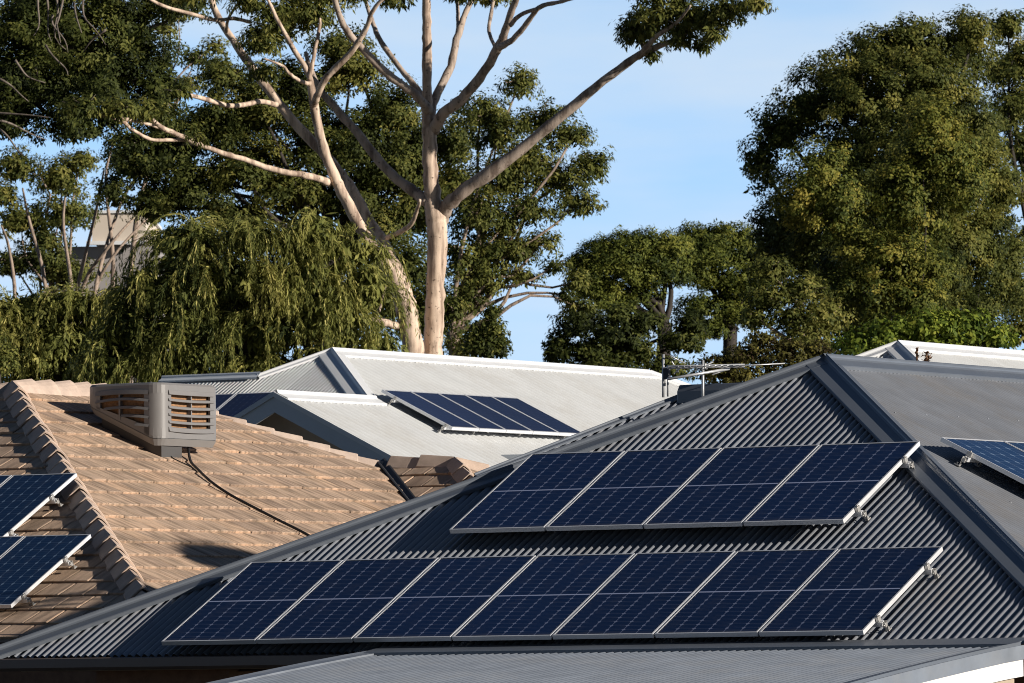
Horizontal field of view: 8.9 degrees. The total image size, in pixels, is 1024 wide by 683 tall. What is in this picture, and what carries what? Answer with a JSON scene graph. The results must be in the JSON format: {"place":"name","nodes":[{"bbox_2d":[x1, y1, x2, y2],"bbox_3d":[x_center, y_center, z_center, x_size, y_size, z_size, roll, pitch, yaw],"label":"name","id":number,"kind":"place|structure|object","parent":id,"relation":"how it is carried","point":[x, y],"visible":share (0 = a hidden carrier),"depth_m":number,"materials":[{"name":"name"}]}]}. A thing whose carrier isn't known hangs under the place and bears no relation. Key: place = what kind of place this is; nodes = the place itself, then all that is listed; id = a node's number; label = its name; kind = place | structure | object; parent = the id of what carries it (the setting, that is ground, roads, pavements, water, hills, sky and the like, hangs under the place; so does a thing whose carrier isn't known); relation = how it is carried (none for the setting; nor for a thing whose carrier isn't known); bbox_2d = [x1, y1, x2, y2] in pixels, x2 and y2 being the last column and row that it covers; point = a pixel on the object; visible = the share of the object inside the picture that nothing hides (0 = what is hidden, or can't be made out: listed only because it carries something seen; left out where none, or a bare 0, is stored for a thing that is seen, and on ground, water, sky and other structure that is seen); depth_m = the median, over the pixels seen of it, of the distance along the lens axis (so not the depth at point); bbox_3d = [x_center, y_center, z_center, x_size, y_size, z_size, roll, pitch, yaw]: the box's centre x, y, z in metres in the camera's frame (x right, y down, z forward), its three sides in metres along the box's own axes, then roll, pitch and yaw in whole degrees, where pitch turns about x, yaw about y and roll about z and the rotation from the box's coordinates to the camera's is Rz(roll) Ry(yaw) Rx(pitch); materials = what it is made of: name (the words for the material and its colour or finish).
{"place":"outdoors","nodes":[
{"label":"outdoors","id":0,"kind":"place"},
{"bbox_2d":[1,130,161,358],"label":"slender gum","id":1,"kind":"object","parent":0,"point":[67,191],"visible":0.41,"depth_m":200.49,"materials":[{"name":"beige plant"}]},
{"bbox_2d":[62,210,164,381],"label":"building","id":2,"kind":"structure","parent":0,"point":[100,233],"depth_m":235.93,"materials":[{"name":"beige paint"}]},
{"bbox_2d":[0,0,1023,383],"label":"sky","id":3,"kind":"structure","parent":0,"point":[674,126],"materials":[{"name":"blue"}]},
{"bbox_3d":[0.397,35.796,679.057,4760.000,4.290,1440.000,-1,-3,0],"label":"ground","id":4,"kind":"structure","parent":0,"visible":0},
{"bbox_2d":[0,328,24,383],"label":"shrub","id":5,"kind":"object","parent":4,"relation":"on","point":[7,360],"visible":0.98,"depth_m":120.05,"materials":[{"name":"green plant"}]},
{"bbox_2d":[0,143,109,294],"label":"slender gum","id":6,"kind":"object","parent":4,"relation":"on","point":[16,165],"visible":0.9,"depth_m":205.15,"materials":[{"name":"green plant"}]},
{"bbox_2d":[0,274,131,383],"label":"weeping tree","id":7,"kind":"object","parent":4,"relation":"on","point":[33,325],"visible":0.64,"depth_m":145.73,"materials":[{"name":"green plant"}]},
{"bbox_2d":[0,0,220,159],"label":"leafy tree","id":8,"kind":"object","parent":4,"relation":"on","point":[112,50],"visible":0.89,"depth_m":157.94,"materials":[{"name":"green plant"}]},
{"bbox_2d":[101,10,234,382],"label":"slender gum","id":9,"kind":"object","parent":4,"relation":"on","point":[194,57],"visible":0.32,"depth_m":210.58,"materials":[{"name":"green plant"}]},
{"bbox_2d":[46,206,420,383],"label":"weeping tree","id":10,"kind":"object","parent":4,"relation":"on","point":[230,310],"visible":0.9,"depth_m":139.70,"materials":[{"name":"green plant"}]},
{"bbox_2d":[0,379,488,682],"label":"house","id":11,"kind":"structure","parent":4,"relation":"on","point":[148,521],"depth_m":73.97,"materials":[{"name":"brown tile"}]},
{"bbox_2d":[8,529,18,535],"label":"mounting rail","id":12,"kind":"object","parent":11,"relation":"attached to","point":[11,532],"visible":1,"depth_m":70.77,"materials":[{"name":"metal"}]},
{"bbox_2d":[0,473,76,536],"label":"solar panel","id":13,"kind":"object","parent":12,"relation":"attached to","point":[23,498],"visible":1,"depth_m":71.65,"materials":[{"name":"glass"}]},
{"bbox_2d":[18,593,35,605],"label":"mounting rail","id":14,"kind":"object","parent":11,"relation":"attached to","point":[25,599],"visible":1,"depth_m":68.74,"materials":[{"name":"metal"}]},
{"bbox_2d":[46,494,62,506],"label":"mounting rail","id":15,"kind":"object","parent":11,"relation":"attached to","point":[52,500],"visible":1,"depth_m":71.46,"materials":[{"name":"metal"}]},
{"bbox_2d":[0,475,11,485],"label":"solar panel","id":16,"kind":"object","parent":15,"relation":"attached to","point":[4,478],"visible":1,"depth_m":72.31,"materials":[{"name":"glass"}]},
{"bbox_2d":[60,556,76,568],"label":"mounting rail","id":17,"kind":"object","parent":11,"relation":"attached to","point":[66,562],"visible":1,"depth_m":69.42,"materials":[{"name":"metal"}]},
{"bbox_2d":[0,536,23,557],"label":"solar panel","id":18,"kind":"object","parent":17,"relation":"attached to","point":[7,543],"visible":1,"depth_m":70.24,"materials":[{"name":"glass"}]},
{"bbox_2d":[0,534,90,607],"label":"solar panel","id":19,"kind":"object","parent":17,"relation":"attached to","point":[28,564],"visible":1,"depth_m":69.55,"materials":[{"name":"glass"}]},
{"bbox_2d":[90,382,215,457],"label":"evaporative cooler","id":20,"kind":"object","parent":11,"relation":"on","point":[162,419],"visible":1,"depth_m":75.54,"materials":[{"name":"grey plastic"}]},
{"bbox_2d":[171,456,195,469],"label":"cable","id":21,"kind":"object","parent":20,"relation":"attached to","point":[182,462],"visible":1,"depth_m":75.35,"materials":[{"name":"black rubber"}]},
{"bbox_2d":[187,447,309,535],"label":"cable","id":22,"kind":"object","parent":11,"relation":"on","point":[239,499],"visible":0.86,"depth_m":74.45,"materials":[{"name":"black rubber"}]},
{"bbox_2d":[90,19,485,353],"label":"evergreen tree","id":23,"kind":"object","parent":4,"relation":"on","point":[394,122],"visible":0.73,"depth_m":175.96,"materials":[{"name":"green plant"}]},
{"bbox_2d":[46,0,778,354],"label":"gum tree","id":24,"kind":"object","parent":4,"relation":"on","point":[678,22],"visible":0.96,"depth_m":149.62,"materials":[{"name":"beige plant"}]},
{"bbox_2d":[158,347,689,466],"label":"house","id":25,"kind":"structure","parent":4,"relation":"on","point":[335,398],"depth_m":111.69,"materials":[{"name":"white metal"}]},
{"bbox_2d":[216,393,235,409],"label":"solar panel","id":26,"kind":"object","parent":25,"relation":"attached to","point":[222,399],"visible":0.14,"depth_m":110.76,"materials":[{"name":"glass"}]},
{"bbox_2d":[217,392,270,416],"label":"solar panel","id":27,"kind":"object","parent":25,"relation":"attached to","point":[235,404],"visible":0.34,"depth_m":110.37,"materials":[{"name":"glass"}]},
{"bbox_2d":[387,396,399,404],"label":"mounting rail","id":28,"kind":"object","parent":25,"relation":"attached to","point":[394,400],"visible":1,"depth_m":109.62,"materials":[{"name":"metal"}]},
{"bbox_2d":[437,424,566,437],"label":"mounting rail","id":29,"kind":"object","parent":25,"relation":"attached to","point":[444,427],"visible":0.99,"depth_m":109.53,"materials":[{"name":"metal"}]},
{"bbox_2d":[381,389,478,430],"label":"solar panel","id":30,"kind":"object","parent":29,"relation":"attached to","point":[428,409],"visible":1,"depth_m":109.71,"materials":[{"name":"glass"}]},
{"bbox_2d":[410,391,505,432],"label":"solar panel","id":31,"kind":"object","parent":29,"relation":"attached to","point":[482,424],"visible":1,"depth_m":110.52,"materials":[{"name":"glass"}]},
{"bbox_2d":[438,393,532,433],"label":"solar panel","id":32,"kind":"object","parent":29,"relation":"attached to","point":[489,414],"visible":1,"depth_m":111.27,"materials":[{"name":"glass"}]},
{"bbox_2d":[464,394,558,434],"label":"solar panel","id":33,"kind":"object","parent":29,"relation":"attached to","point":[516,416],"visible":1,"depth_m":112.02,"materials":[{"name":"glass"}]},
{"bbox_2d":[491,396,579,435],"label":"solar panel","id":34,"kind":"object","parent":29,"relation":"attached to","point":[544,418],"visible":0.86,"depth_m":112.79,"materials":[{"name":"glass"}]},
{"bbox_2d":[453,301,513,359],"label":"conifer","id":35,"kind":"object","parent":4,"relation":"on","point":[489,339],"visible":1,"depth_m":165.02,"materials":[{"name":"green plant"}]},
{"bbox_2d":[0,353,1023,682],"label":"house","id":36,"kind":"structure","parent":4,"relation":"on","point":[968,517],"depth_m":59.20,"materials":[{"name":"metal"}]},
{"bbox_2d":[662,354,784,396],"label":"antenna","id":37,"kind":"object","parent":36,"relation":"on","point":[702,366],"visible":0.98,"depth_m":65.43,"materials":[{"name":"metal"}]},
{"bbox_2d":[851,505,870,520],"bbox_3d":[1.329,1.571,58.341,4.131,0.140,0.159,-2,-3,31],"label":"mounting rail","id":38,"kind":"object","parent":36,"relation":"attached to","point":[859,512],"visible":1,"depth_m":57.27,"materials":[{"name":"metal"}]},
{"bbox_2d":[449,451,624,533],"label":"solar panel","id":39,"kind":"object","parent":38,"relation":"attached to","point":[536,492],"visible":1,"depth_m":59.48,"materials":[{"name":"glass"}]},
{"bbox_2d":[546,448,721,530],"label":"solar panel","id":40,"kind":"object","parent":38,"relation":"attached to","point":[633,489],"visible":1,"depth_m":58.97,"materials":[{"name":"glass"}]},
{"bbox_2d":[644,444,819,528],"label":"solar panel","id":41,"kind":"object","parent":38,"relation":"attached to","point":[730,486],"visible":1,"depth_m":58.45,"materials":[{"name":"glass"}]},
{"bbox_2d":[743,441,919,525],"bbox_3d":[2.837,1.259,57.980,0.990,0.049,1.636,-2,23,31],"label":"solar panel","id":42,"kind":"object","parent":38,"relation":"attached to","point":[828,483],"visible":1,"depth_m":57.92,"materials":[{"name":"glass"}]},
{"bbox_2d":[872,615,891,630],"bbox_3d":[0.075,2.486,56.714,7.161,0.140,0.159,-2,-3,31],"label":"mounting rail","id":43,"kind":"object","parent":36,"relation":"attached to","point":[881,623],"visible":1,"depth_m":54.87,"materials":[{"name":"metal"}]},
{"bbox_2d":[161,560,342,644],"bbox_3d":[-2.316,2.340,58.683,0.990,0.049,1.636,-2,23,31],"label":"solar panel","id":44,"kind":"object","parent":43,"relation":"attached to","point":[251,602],"visible":1,"depth_m":58.63,"materials":[{"name":"glass"}]},
{"bbox_2d":[353,555,535,641],"bbox_3d":[-0.582,2.265,57.649,0.990,0.048,1.636,-2,23,31],"label":"solar panel","id":45,"kind":"object","parent":43,"relation":"attached to","point":[443,598],"visible":1,"depth_m":57.60,"materials":[{"name":"glass"}]},
{"bbox_2d":[452,553,634,640],"bbox_3d":[0.283,2.230,57.129,0.990,0.048,1.636,-2,23,31],"label":"solar panel","id":46,"kind":"object","parent":43,"relation":"attached to","point":[542,597],"visible":1,"depth_m":57.08,"materials":[{"name":"glass"}]},
{"bbox_2d":[552,551,735,638],"bbox_3d":[1.149,2.192,56.611,0.990,0.048,1.636,-2,23,31],"label":"solar panel","id":47,"kind":"object","parent":43,"relation":"attached to","point":[643,595],"visible":1,"depth_m":56.56,"materials":[{"name":"glass"}]},
{"bbox_2d":[655,549,837,637],"bbox_3d":[2.017,2.156,56.095,0.990,0.048,1.636,-2,23,31],"label":"solar panel","id":48,"kind":"object","parent":43,"relation":"attached to","point":[752,593],"visible":1,"depth_m":56.04,"materials":[{"name":"glass"}]},
{"bbox_2d":[759,546,942,636],"bbox_3d":[2.881,2.121,55.575,0.990,0.049,1.636,-2,23,31],"label":"solar panel","id":49,"kind":"object","parent":43,"relation":"attached to","point":[851,591],"visible":1,"depth_m":55.52,"materials":[{"name":"glass"}]},
{"bbox_2d":[899,456,914,468],"bbox_3d":[1.793,1.160,59.145,4.131,0.140,0.159,-2,-3,31],"label":"mounting rail","id":50,"kind":"object","parent":36,"relation":"attached to","point":[907,463],"visible":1,"depth_m":58.08,"materials":[{"name":"metal"}]},
{"bbox_2d":[921,562,940,578],"bbox_3d":[0.538,2.075,57.517,7.161,0.140,0.159,-2,-3,31],"label":"mounting rail","id":51,"kind":"object","parent":36,"relation":"attached to","point":[928,570],"visible":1,"depth_m":55.67,"materials":[{"name":"metal"}]},
{"bbox_2d":[257,558,438,643],"bbox_3d":[-1.449,2.302,58.166,0.990,0.049,1.636,-2,23,31],"label":"solar panel","id":52,"kind":"object","parent":51,"relation":"attached to","point":[346,601],"visible":1,"depth_m":58.12,"materials":[{"name":"glass"}]},
{"bbox_2d":[954,451,981,466],"bbox_3d":[5.004,1.119,60.249,0.159,0.140,3.811,-2,-3,31],"label":"mounting rail","id":53,"kind":"object","parent":36,"relation":"attached to","point":[967,457],"visible":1,"depth_m":58.64,"materials":[{"name":"metal"}]},
{"bbox_2d":[940,437,1023,483],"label":"solar panel","id":54,"kind":"object","parent":53,"relation":"attached to","point":[1005,458],"visible":1,"depth_m":58.93,"materials":[{"name":"glass"}]},
{"bbox_2d":[424,61,615,356],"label":"gum tree","id":55,"kind":"object","parent":4,"relation":"on","point":[478,268],"visible":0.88,"depth_m":170.13,"materials":[{"name":"green plant"}]},
{"bbox_2d":[207,637,1023,682],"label":"verandah","id":56,"kind":"object","parent":4,"relation":"on","point":[973,660],"visible":1,"depth_m":54.16,"materials":[{"name":"grey metal"}]},
{"bbox_2d":[540,299,712,382],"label":"leafy tree","id":57,"kind":"object","parent":4,"relation":"on","point":[614,344],"visible":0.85,"depth_m":199.90,"materials":[{"name":"green plant"}]},
{"bbox_2d":[561,224,704,358],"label":"stone pine","id":58,"kind":"object","parent":4,"relation":"on","point":[644,266],"visible":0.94,"depth_m":211.93,"materials":[{"name":"green plant"}]},
{"bbox_2d":[665,218,775,363],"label":"stone pine","id":59,"kind":"object","parent":4,"relation":"on","point":[717,245],"visible":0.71,"depth_m":215.93,"materials":[{"name":"green plant"}]},
{"bbox_2d":[691,325,839,383],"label":"shrub","id":60,"kind":"object","parent":4,"relation":"on","point":[790,353],"visible":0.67,"depth_m":133.95,"materials":[{"name":"green plant"}]},
{"bbox_2d":[737,252,856,349],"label":"leafy tree","id":61,"kind":"object","parent":4,"relation":"on","point":[813,320],"visible":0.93,"depth_m":176.01,"materials":[{"name":"green plant"}]},
{"bbox_2d":[736,3,1023,354],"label":"spreading tree","id":62,"kind":"object","parent":4,"relation":"on","point":[882,60],"visible":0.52,"depth_m":185.52,"materials":[{"name":"green plant"}]},
{"bbox_2d":[765,86,998,327],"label":"flowering tree","id":63,"kind":"object","parent":4,"relation":"on","point":[933,146],"visible":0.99,"depth_m":178.88,"materials":[{"name":"green plant"}]},
{"bbox_2d":[915,347,919,360],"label":"flower stalk","id":64,"kind":"object","parent":4,"relation":"on","point":[916,353],"visible":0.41,"depth_m":78.08,"materials":[{"name":"brown plant"}]},
{"bbox_2d":[829,304,1023,355],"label":"shrub","id":65,"kind":"object","parent":4,"relation":"on","point":[942,327],"visible":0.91,"depth_m":127.91,"materials":[{"name":"green plant"}]},
{"bbox_2d":[921,351,931,361],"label":"flower stalk","id":66,"kind":"object","parent":4,"relation":"on","point":[927,357],"visible":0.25,"depth_m":78.08,"materials":[{"name":"brown plant"}]},
{"bbox_2d":[855,340,1023,368],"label":"house","id":67,"kind":"structure","parent":4,"relation":"on","point":[962,354],"depth_m":91.05,"materials":[{"name":"white metal"}]},
{"bbox_2d":[981,8,1023,349],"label":"leafy tree","id":68,"kind":"object","parent":4,"relation":"on","point":[1009,69],"visible":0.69,"depth_m":200.29,"materials":[{"name":"green plant"}]},
{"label":"rail","id":69,"kind":"object","parent":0,"visible":0},
{"bbox_2d":[1004,441,1023,450],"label":"solar panel","id":70,"kind":"object","parent":69,"relation":"attached to","point":[1019,445],"visible":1,"depth_m":59.95,"materials":[{"name":"glass"}]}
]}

